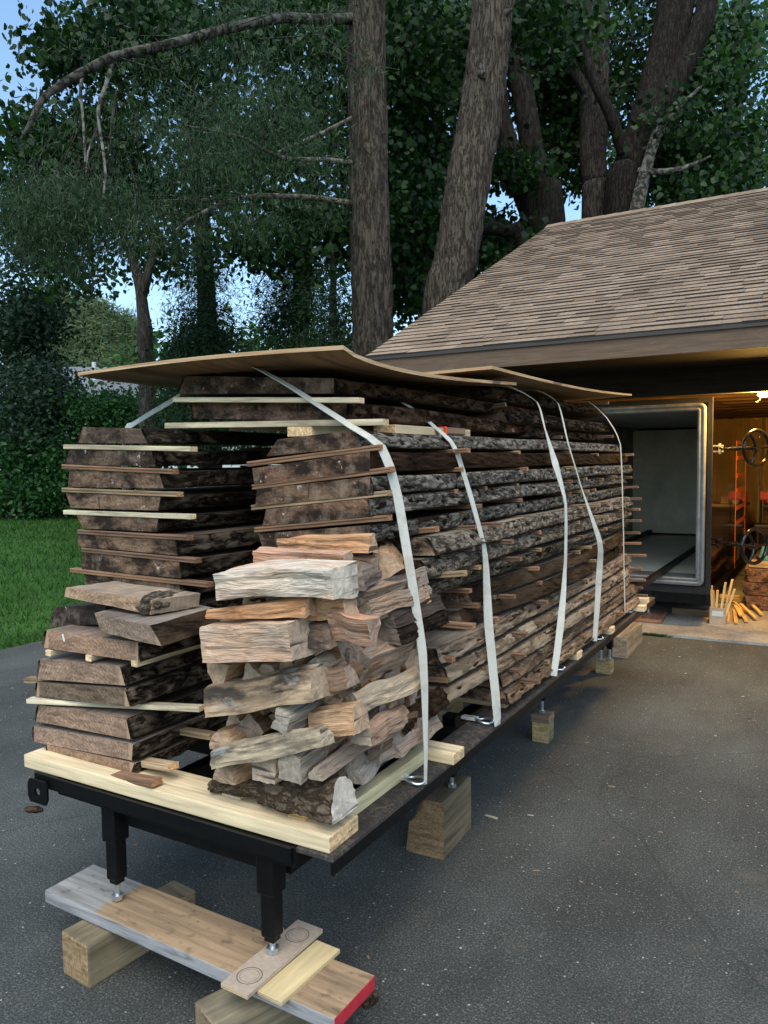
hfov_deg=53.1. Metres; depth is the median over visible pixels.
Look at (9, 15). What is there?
sky
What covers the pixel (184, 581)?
sticker
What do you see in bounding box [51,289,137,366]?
pine tree
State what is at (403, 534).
webbing strap
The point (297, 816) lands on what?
sticker
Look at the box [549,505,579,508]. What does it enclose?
sticker
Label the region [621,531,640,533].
sticker
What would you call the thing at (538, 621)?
sticker
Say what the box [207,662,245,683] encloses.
split log
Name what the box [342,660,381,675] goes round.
split log
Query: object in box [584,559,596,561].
sticker
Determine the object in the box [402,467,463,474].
sticker
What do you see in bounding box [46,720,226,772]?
live edge board
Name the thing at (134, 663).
sticker
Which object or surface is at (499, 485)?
sticker
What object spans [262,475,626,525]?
live edge board
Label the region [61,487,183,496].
sticker
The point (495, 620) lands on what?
sticker
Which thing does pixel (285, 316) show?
hemlock tree
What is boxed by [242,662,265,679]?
split log
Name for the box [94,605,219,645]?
slab offcut
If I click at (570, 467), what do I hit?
sticker
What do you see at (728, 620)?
board
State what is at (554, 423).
live edge board
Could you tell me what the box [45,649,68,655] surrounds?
sticker
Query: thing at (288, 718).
split log
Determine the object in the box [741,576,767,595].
live edge board
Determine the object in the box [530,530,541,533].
sticker
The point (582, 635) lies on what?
sticker
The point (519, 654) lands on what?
sticker
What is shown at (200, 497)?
live edge board
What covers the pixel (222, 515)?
live edge board
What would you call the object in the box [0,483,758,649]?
lawn
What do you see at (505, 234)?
maple tree
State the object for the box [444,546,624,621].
live edge board
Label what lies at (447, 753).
lumber beam
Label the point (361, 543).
split log
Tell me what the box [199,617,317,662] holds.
split log
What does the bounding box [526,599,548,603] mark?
sticker
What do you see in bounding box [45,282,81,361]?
pine tree
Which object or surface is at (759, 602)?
live edge board
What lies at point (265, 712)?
split log
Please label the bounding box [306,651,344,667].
split log
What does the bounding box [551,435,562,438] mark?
sticker
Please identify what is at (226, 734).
split log
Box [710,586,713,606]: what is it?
board
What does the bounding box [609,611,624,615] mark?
sticker
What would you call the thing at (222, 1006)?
timber block
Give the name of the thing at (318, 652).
split log
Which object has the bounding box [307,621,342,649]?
split log
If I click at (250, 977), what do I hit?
plywood pad
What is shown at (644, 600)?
lumber beam
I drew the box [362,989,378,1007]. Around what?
bark scrap
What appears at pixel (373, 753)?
split log
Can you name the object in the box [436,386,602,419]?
live edge board
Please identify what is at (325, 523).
sticker
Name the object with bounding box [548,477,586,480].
sticker
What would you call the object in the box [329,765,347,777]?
split log
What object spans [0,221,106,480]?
broadleaf tree
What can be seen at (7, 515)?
undergrowth
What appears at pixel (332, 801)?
split log
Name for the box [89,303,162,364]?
pine tree
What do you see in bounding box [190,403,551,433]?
live edge board
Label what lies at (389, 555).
split log
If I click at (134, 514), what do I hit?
sticker
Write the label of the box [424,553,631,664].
live edge board
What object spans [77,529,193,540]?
sticker
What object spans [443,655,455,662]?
sticker
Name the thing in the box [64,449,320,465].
live edge board
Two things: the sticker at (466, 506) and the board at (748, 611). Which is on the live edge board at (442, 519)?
the sticker at (466, 506)
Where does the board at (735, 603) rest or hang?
on the garage floor
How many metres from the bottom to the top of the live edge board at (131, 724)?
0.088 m
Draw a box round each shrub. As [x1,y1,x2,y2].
[0,336,113,516]
[0,390,230,521]
[35,379,186,488]
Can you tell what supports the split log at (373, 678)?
on the split log
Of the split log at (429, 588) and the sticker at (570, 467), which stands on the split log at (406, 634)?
the split log at (429, 588)
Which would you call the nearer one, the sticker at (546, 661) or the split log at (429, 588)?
the split log at (429, 588)
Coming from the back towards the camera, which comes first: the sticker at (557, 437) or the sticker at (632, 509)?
the sticker at (632, 509)
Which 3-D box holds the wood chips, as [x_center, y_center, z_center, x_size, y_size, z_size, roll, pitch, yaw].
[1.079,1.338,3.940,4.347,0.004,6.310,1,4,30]
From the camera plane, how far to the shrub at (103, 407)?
22.85 m
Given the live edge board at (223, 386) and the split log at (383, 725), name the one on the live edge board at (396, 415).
the live edge board at (223, 386)
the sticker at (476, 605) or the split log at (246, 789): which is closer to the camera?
the split log at (246, 789)
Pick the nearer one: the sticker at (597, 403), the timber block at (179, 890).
the timber block at (179, 890)
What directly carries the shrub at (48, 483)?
on the lawn at (42, 613)
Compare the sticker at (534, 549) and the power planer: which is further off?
the power planer
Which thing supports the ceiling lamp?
hanging from the garage
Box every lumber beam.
[24,746,357,853]
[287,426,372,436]
[351,746,423,814]
[373,424,469,435]
[409,740,463,764]
[455,697,508,707]
[569,650,581,659]
[602,625,614,634]
[632,604,646,611]
[639,597,648,603]
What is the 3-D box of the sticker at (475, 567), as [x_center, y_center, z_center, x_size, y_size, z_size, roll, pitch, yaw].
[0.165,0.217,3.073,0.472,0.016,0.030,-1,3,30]
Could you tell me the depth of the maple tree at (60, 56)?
14.08 m
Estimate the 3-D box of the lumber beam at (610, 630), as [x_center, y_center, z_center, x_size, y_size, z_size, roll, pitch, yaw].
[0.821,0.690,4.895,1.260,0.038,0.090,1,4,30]
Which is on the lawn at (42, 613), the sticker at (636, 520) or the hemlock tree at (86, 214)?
the hemlock tree at (86, 214)
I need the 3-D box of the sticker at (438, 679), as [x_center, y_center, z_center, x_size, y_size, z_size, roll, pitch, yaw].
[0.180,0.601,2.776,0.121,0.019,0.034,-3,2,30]
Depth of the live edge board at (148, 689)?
2.58 m
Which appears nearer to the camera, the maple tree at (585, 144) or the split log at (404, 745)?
the split log at (404, 745)
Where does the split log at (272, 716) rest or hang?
on the split log at (267, 771)
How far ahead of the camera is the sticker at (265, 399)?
2.60 m
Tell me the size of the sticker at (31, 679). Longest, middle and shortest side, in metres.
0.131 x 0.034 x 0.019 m
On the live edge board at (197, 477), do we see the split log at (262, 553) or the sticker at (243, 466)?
the sticker at (243, 466)
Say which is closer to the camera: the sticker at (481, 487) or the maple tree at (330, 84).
the sticker at (481, 487)
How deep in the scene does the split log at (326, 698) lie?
2.16 m
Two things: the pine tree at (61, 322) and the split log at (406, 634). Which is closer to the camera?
the split log at (406, 634)
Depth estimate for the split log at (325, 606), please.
2.07 m
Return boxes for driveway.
[0,635,767,1023]
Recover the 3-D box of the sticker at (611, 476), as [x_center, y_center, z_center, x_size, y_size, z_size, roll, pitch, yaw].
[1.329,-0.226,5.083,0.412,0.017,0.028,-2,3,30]
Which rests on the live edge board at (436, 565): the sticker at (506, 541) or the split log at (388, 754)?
the sticker at (506, 541)
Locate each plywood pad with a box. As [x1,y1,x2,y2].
[221,920,322,999]
[253,940,314,994]
[257,940,339,1006]
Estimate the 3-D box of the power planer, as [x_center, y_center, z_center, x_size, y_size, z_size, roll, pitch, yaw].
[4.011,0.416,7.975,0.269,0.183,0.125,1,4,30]
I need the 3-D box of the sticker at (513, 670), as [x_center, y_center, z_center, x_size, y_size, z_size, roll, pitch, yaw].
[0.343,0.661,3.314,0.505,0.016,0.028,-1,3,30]
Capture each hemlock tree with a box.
[0,0,412,356]
[114,235,270,467]
[188,204,350,450]
[267,240,397,446]
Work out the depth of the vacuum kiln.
8.87 m
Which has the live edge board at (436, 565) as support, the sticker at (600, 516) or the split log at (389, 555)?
the sticker at (600, 516)
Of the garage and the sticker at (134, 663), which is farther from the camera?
the garage
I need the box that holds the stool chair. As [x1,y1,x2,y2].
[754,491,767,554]
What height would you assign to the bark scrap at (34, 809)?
0.010 m
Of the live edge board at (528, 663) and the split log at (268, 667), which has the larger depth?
the live edge board at (528, 663)
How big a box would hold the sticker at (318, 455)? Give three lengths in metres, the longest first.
0.529 x 0.034 x 0.019 m
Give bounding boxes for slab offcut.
[48,602,115,626]
[64,581,199,615]
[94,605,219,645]
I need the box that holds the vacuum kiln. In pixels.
[580,397,767,612]
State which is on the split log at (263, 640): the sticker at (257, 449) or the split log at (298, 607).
the split log at (298, 607)
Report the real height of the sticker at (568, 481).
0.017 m
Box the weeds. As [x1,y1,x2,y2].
[642,632,673,637]
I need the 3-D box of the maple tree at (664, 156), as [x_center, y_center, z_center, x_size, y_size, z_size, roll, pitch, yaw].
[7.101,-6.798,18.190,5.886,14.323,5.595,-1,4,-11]
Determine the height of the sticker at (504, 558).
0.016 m
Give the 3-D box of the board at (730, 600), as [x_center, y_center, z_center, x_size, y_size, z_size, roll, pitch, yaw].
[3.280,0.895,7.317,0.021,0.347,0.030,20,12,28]
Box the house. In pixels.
[0,362,279,469]
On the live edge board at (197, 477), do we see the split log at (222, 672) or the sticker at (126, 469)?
the sticker at (126, 469)
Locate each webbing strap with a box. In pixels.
[121,367,427,785]
[400,402,500,726]
[491,386,567,675]
[509,389,602,640]
[573,401,632,612]
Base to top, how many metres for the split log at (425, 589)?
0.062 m
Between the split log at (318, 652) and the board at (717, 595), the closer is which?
the split log at (318, 652)
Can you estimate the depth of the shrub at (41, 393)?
23.05 m
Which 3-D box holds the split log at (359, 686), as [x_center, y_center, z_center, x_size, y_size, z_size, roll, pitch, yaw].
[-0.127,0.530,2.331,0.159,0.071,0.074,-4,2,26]
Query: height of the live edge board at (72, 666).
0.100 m
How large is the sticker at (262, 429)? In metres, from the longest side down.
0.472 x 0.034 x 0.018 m
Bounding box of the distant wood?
[67,294,759,467]
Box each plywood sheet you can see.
[78,345,516,388]
[413,366,631,401]
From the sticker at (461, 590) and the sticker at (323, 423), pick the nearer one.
the sticker at (323, 423)
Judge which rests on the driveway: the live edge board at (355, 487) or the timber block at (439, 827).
the timber block at (439, 827)
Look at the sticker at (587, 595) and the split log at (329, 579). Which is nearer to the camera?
the split log at (329, 579)
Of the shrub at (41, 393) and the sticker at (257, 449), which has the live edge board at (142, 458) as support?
the sticker at (257, 449)
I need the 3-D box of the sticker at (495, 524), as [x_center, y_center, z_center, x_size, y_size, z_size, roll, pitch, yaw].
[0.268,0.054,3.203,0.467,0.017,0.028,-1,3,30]
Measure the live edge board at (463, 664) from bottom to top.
0.086 m
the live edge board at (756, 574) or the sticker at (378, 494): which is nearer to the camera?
the sticker at (378, 494)
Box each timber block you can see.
[62,919,149,988]
[157,880,195,904]
[195,988,311,1023]
[406,774,470,859]
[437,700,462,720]
[531,709,553,723]
[532,719,553,742]
[596,658,613,674]
[612,622,641,658]
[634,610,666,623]
[672,606,709,616]
[719,594,739,598]
[749,559,767,567]
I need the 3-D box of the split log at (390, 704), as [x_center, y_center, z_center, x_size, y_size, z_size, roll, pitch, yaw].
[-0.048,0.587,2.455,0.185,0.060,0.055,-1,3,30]
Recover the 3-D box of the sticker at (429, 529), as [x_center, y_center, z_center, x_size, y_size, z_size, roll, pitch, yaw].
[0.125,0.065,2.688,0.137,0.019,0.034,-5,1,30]
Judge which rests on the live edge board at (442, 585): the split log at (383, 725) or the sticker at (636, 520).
the sticker at (636, 520)
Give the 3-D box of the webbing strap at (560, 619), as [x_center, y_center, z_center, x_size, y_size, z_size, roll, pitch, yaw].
[0.694,0.073,3.839,0.238,1.411,0.541,-4,5,-42]
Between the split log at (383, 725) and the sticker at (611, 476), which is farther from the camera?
the sticker at (611, 476)
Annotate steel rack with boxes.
[27,597,654,955]
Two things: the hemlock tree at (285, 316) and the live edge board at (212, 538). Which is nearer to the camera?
the live edge board at (212, 538)
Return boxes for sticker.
[23,676,47,683]
[26,696,203,711]
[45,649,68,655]
[61,464,178,473]
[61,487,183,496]
[63,444,197,451]
[63,510,195,518]
[70,567,213,587]
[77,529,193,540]
[81,547,201,563]
[85,654,105,661]
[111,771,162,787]
[131,644,200,666]
[141,757,178,771]
[165,419,388,428]
[173,397,363,402]
[179,727,215,739]
[222,793,243,799]
[229,427,286,430]
[239,447,271,450]
[240,465,272,467]
[247,444,383,466]
[251,490,392,509]
[252,466,394,489]
[254,514,392,532]
[288,814,308,820]
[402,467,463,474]
[402,489,457,494]
[409,448,470,452]
[416,526,439,533]
[422,504,481,509]
[428,676,447,682]
[430,570,467,578]
[438,426,464,435]
[442,621,475,629]
[443,525,476,529]
[443,601,480,608]
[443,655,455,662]
[444,486,487,489]
[445,588,471,592]
[448,402,506,414]
[460,546,474,550]
[462,565,481,569]
[466,522,501,526]
[469,649,481,655]
[470,428,514,435]
[471,467,527,471]
[473,483,518,487]
[474,618,497,622]
[475,498,522,503]
[477,665,485,670]
[489,539,513,543]
[490,450,520,453]
[492,556,522,560]
[496,594,515,598]
[500,515,530,517]
[504,667,520,672]
[505,651,526,657]
[506,631,527,636]
[516,566,539,570]
[516,677,540,684]
[519,480,572,484]
[520,548,541,551]
[525,492,571,496]
[526,580,542,584]
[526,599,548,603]
[528,466,574,468]
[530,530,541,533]
[533,619,546,623]
[534,648,544,652]
[541,659,549,664]
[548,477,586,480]
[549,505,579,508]
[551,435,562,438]
[561,551,579,553]
[563,535,584,537]
[565,490,589,492]
[567,504,600,506]
[573,546,591,548]
[574,401,608,405]
[577,634,585,637]
[578,578,588,581]
[579,475,616,477]
[582,594,592,597]
[583,486,638,488]
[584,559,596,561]
[587,515,608,517]
[593,435,613,438]
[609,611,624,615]
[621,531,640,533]
[622,542,640,544]
[627,508,639,510]
[627,519,641,521]
[628,578,645,581]
[629,568,641,570]
[630,554,645,556]
[635,594,647,596]
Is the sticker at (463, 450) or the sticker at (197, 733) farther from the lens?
the sticker at (463, 450)
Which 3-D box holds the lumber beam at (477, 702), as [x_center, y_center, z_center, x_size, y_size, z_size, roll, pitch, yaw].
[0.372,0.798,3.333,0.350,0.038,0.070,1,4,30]
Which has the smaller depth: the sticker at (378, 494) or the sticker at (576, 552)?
the sticker at (378, 494)
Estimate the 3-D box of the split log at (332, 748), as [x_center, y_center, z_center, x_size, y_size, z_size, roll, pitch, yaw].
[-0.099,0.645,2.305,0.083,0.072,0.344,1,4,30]
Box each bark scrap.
[24,806,42,812]
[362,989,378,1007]
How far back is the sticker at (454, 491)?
2.93 m
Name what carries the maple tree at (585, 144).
on the lawn at (42, 613)
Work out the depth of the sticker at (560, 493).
4.21 m
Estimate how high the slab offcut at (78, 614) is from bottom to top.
0.110 m
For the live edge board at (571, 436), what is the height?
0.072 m
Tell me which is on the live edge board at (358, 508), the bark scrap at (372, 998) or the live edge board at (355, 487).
the live edge board at (355, 487)
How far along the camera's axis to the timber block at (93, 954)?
2.41 m
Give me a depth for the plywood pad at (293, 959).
2.21 m
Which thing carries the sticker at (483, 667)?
on the live edge board at (463, 684)
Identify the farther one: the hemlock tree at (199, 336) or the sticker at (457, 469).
the hemlock tree at (199, 336)
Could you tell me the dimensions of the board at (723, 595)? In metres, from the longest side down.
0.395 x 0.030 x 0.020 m
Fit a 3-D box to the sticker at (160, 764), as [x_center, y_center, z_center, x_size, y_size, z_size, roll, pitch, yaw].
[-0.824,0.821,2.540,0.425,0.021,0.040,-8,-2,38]
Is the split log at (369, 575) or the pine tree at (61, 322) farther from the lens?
the pine tree at (61, 322)
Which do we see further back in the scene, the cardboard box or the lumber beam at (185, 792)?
the cardboard box
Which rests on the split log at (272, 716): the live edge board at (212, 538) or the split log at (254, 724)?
the split log at (254, 724)
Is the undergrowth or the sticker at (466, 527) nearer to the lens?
the sticker at (466, 527)
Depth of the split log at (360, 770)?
2.21 m
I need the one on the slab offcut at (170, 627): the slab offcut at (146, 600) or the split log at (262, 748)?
the slab offcut at (146, 600)
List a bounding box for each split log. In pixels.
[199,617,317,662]
[204,663,336,717]
[205,597,317,619]
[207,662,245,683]
[207,779,257,797]
[209,723,245,748]
[210,725,334,769]
[213,559,358,600]
[213,763,251,784]
[226,713,246,725]
[238,711,278,737]
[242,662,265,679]
[243,596,261,600]
[243,596,265,604]
[251,758,281,783]
[252,546,352,562]
[255,776,357,824]
[259,661,279,673]
[260,709,270,714]
[265,596,283,600]
[269,705,281,712]
[269,713,274,720]
[271,671,386,733]
[277,533,378,552]
[278,705,394,784]
[279,655,314,668]
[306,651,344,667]
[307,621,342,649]
[308,597,358,621]
[308,701,369,736]
[308,711,407,780]
[313,642,347,655]
[315,641,347,658]
[318,693,337,700]
[322,694,342,704]
[325,736,347,757]
[326,611,380,646]
[327,665,359,692]
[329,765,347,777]
[337,660,347,666]
[338,680,371,696]
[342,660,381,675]
[344,643,358,663]
[344,666,420,711]
[345,752,381,785]
[351,704,409,745]
[352,637,415,683]
[353,554,378,569]
[354,678,368,691]
[356,574,419,605]
[357,563,381,590]
[357,583,425,616]
[364,711,417,763]
[368,673,380,681]
[371,566,428,596]
[372,540,404,578]
[375,703,385,712]
[375,730,400,764]
[377,609,449,644]
[380,585,430,618]
[380,593,445,627]
[383,670,394,678]
[385,700,396,707]
[388,666,400,675]
[394,715,442,757]
[397,697,403,704]
[400,649,414,670]
[400,686,448,735]
[404,693,415,707]
[412,641,417,655]
[414,656,418,668]
[415,695,421,730]
[425,584,431,594]
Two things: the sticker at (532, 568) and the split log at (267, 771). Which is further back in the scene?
the sticker at (532, 568)
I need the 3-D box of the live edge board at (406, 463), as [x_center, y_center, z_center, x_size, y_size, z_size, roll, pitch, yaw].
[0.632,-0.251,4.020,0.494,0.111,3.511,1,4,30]
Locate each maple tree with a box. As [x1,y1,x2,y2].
[0,0,405,467]
[0,0,428,347]
[10,209,228,489]
[341,114,548,334]
[387,0,611,302]
[505,0,655,218]
[512,0,767,209]
[556,0,767,214]
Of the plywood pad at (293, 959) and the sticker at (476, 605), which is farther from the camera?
the sticker at (476, 605)
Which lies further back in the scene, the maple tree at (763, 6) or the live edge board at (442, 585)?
the maple tree at (763, 6)
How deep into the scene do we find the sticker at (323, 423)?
2.57 m
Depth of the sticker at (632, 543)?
5.31 m
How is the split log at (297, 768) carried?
on the split log at (360, 770)
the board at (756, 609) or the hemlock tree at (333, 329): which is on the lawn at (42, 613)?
the hemlock tree at (333, 329)
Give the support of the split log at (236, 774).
on the split log at (246, 789)
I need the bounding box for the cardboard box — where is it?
[709,604,727,624]
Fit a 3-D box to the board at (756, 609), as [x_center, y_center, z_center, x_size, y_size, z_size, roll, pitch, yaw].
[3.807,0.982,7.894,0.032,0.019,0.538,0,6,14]
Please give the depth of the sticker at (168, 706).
2.53 m
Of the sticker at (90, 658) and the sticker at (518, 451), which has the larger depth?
the sticker at (518, 451)
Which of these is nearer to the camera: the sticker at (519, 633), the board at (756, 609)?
the sticker at (519, 633)
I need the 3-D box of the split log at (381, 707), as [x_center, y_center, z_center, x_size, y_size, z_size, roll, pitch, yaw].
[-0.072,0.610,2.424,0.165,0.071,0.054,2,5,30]
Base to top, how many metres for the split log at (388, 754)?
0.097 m
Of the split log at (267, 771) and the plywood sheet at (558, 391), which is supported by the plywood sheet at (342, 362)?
the plywood sheet at (558, 391)
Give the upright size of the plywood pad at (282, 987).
0.012 m
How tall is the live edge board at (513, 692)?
0.058 m
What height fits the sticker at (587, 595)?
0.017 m
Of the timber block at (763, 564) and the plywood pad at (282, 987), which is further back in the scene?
the timber block at (763, 564)
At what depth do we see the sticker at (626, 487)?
5.36 m
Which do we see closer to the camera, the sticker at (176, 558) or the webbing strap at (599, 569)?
the sticker at (176, 558)
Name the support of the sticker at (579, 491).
on the live edge board at (442, 519)
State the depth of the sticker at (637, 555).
5.31 m
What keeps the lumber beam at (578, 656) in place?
on the steel rack
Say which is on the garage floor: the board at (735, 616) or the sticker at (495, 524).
the board at (735, 616)
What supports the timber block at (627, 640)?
on the driveway
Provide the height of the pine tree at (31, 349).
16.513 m
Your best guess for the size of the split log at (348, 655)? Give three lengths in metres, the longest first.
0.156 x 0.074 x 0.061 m
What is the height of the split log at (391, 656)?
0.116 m
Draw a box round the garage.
[365,187,767,542]
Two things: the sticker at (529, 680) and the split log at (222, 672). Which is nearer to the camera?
the split log at (222, 672)
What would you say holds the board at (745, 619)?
on the garage floor
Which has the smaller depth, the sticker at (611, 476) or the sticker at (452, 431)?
the sticker at (452, 431)
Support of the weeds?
on the driveway
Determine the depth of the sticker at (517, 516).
3.53 m
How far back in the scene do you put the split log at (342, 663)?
2.20 m
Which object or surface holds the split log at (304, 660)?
on the split log at (342, 663)
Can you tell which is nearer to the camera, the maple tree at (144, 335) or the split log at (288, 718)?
the split log at (288, 718)
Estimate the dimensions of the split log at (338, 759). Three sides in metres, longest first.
0.454 x 0.055 x 0.052 m
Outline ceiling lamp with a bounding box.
[756,392,767,402]
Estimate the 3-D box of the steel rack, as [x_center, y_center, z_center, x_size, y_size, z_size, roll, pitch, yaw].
[0.411,1.000,4.200,1.230,0.477,4.360,1,4,30]
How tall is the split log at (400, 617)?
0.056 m
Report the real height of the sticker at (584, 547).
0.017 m
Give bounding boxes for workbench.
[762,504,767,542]
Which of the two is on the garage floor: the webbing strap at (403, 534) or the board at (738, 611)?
the board at (738, 611)
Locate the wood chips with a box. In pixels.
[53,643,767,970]
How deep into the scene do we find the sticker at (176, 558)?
2.70 m
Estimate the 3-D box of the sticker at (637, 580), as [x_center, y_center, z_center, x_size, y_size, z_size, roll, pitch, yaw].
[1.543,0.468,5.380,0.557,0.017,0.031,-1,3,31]
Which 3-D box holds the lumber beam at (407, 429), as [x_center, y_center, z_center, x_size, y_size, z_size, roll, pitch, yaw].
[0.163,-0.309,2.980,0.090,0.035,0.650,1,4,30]
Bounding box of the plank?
[45,865,374,1023]
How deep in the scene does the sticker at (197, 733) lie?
2.57 m
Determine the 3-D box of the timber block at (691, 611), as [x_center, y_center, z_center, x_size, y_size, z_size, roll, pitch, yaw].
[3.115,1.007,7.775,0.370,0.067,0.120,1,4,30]
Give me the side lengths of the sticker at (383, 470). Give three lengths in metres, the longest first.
0.546 x 0.034 x 0.018 m
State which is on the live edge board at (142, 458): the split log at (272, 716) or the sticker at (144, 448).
the sticker at (144, 448)
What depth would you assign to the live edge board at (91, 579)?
2.73 m
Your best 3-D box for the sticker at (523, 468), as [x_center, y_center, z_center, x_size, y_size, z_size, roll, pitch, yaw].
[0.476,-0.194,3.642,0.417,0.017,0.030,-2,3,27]
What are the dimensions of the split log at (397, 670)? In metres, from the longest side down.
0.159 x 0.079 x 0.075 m
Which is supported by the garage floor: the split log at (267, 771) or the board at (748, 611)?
the board at (748, 611)
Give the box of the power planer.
[756,546,767,560]
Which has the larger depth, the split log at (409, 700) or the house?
the house
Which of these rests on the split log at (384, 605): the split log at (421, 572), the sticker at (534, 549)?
the split log at (421, 572)
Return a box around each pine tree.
[0,292,65,366]
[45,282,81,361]
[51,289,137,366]
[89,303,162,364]
[271,0,638,314]
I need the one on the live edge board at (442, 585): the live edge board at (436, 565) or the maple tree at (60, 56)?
the live edge board at (436, 565)
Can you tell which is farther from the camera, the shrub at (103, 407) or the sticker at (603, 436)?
the shrub at (103, 407)
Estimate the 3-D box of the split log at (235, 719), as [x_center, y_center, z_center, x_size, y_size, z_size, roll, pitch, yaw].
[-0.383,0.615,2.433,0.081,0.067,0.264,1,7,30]
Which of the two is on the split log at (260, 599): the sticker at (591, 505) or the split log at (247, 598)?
the split log at (247, 598)
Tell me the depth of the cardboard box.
7.31 m
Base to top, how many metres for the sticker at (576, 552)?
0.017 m
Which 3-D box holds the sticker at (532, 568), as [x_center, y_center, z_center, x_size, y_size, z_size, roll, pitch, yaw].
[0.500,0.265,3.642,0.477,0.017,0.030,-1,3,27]
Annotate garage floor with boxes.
[640,537,767,645]
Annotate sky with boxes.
[0,0,767,437]
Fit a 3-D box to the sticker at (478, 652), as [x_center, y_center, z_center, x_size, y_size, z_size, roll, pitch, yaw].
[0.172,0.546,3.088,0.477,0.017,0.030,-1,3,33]
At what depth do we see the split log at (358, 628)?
2.04 m
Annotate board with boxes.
[32,711,227,760]
[34,660,210,706]
[35,679,212,739]
[37,648,201,685]
[42,620,221,661]
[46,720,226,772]
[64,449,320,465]
[66,482,316,510]
[68,467,253,487]
[77,427,292,445]
[77,504,288,531]
[78,496,533,554]
[82,544,261,577]
[85,571,223,593]
[177,376,543,415]
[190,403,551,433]
[199,591,242,607]
[252,451,627,484]
[255,465,632,505]
[258,487,624,546]
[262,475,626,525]
[267,430,619,456]
[352,497,632,555]
[394,507,631,578]
[417,575,630,702]
[419,564,632,682]
[422,519,628,594]
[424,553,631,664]
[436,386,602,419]
[438,531,625,601]
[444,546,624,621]
[459,595,639,704]
[469,409,608,433]
[476,429,603,442]
[478,584,636,688]
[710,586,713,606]
[715,590,718,607]
[720,582,726,607]
[725,579,733,607]
[726,589,735,615]
[727,610,729,623]
[732,601,746,612]
[733,605,741,616]
[733,608,737,623]
[738,606,747,621]
[739,603,756,618]
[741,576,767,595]
[744,548,767,582]
[744,595,767,609]
[751,605,762,614]
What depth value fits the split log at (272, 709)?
2.25 m
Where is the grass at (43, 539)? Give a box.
[0,515,87,648]
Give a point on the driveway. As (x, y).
(644, 923)
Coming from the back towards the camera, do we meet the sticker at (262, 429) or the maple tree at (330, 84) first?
the maple tree at (330, 84)
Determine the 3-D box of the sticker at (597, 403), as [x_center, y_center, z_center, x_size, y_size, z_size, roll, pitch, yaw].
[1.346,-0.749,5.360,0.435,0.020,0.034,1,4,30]
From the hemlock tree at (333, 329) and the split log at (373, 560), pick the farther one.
the hemlock tree at (333, 329)
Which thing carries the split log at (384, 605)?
on the split log at (400, 617)
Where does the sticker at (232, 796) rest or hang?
on the lumber beam at (185, 792)
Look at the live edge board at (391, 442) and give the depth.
2.79 m
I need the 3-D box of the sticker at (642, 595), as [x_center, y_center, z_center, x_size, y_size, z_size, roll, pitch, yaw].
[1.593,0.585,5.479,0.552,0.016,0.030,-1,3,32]
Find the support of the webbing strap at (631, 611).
attached to the steel rack
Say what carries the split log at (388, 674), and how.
on the split log at (390, 704)
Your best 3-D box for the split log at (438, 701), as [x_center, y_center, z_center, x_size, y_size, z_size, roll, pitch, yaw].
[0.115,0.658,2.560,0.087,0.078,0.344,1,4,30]
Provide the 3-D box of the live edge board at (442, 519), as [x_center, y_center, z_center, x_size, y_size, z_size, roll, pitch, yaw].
[0.645,-0.025,4.029,0.476,0.106,3.512,1,4,30]
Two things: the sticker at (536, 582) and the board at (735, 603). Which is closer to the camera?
the sticker at (536, 582)
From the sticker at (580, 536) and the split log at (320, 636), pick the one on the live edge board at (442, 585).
the sticker at (580, 536)
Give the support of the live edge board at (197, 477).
on the live edge board at (200, 497)
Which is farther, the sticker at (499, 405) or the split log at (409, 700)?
the sticker at (499, 405)
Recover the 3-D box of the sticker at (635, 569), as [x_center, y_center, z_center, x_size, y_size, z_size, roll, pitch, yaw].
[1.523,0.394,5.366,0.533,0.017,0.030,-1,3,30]
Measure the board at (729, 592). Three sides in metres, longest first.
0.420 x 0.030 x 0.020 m
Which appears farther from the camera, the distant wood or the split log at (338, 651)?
the distant wood
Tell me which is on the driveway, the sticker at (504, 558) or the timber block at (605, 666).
the timber block at (605, 666)
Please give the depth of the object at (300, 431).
2.54 m
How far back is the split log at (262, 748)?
2.10 m
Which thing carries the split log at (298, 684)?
on the split log at (235, 719)
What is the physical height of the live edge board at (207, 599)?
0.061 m
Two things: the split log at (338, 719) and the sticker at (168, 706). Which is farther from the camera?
the sticker at (168, 706)
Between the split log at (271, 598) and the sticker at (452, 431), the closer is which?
the split log at (271, 598)
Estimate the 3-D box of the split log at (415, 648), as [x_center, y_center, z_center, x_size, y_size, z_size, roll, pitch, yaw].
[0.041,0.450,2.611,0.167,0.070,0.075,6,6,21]
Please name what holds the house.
on the lawn at (42, 613)
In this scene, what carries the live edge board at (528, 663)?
on the live edge board at (513, 692)
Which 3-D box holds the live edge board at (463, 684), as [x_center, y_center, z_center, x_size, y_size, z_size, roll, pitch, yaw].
[0.756,0.569,4.157,0.586,0.083,3.029,1,4,30]
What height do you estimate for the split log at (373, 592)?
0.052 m
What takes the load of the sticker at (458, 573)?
on the live edge board at (442, 585)
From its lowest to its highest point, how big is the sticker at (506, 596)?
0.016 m
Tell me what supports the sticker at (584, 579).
on the live edge board at (441, 642)
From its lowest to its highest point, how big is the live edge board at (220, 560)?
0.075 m
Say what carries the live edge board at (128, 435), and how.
on the live edge board at (142, 458)
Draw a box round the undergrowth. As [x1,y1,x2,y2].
[0,481,190,519]
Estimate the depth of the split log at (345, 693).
2.27 m
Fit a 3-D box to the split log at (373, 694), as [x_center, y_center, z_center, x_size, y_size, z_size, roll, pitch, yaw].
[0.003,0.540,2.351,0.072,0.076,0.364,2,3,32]

